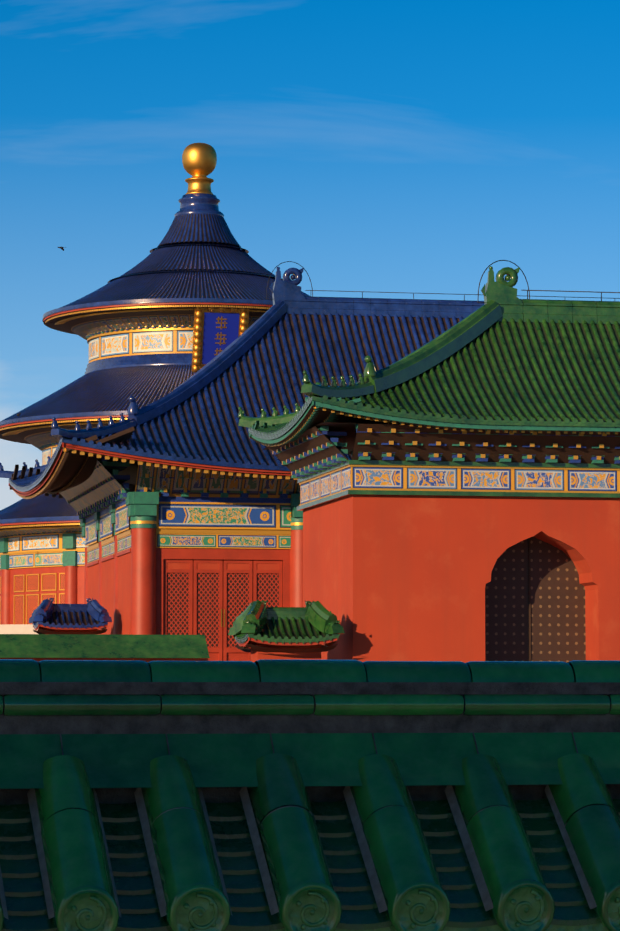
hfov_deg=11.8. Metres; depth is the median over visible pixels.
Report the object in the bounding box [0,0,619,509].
sky
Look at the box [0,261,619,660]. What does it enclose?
gate of prayer
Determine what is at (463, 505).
green brick gate
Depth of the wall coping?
7.73 m
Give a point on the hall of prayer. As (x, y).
(185, 300)
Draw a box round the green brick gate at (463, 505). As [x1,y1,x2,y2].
[238,260,619,662]
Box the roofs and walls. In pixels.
[0,598,344,661]
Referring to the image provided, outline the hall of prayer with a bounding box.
[0,143,309,633]
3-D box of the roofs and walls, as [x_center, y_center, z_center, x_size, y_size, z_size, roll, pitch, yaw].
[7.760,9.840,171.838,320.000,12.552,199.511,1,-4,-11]
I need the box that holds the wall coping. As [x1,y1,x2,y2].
[0,659,619,930]

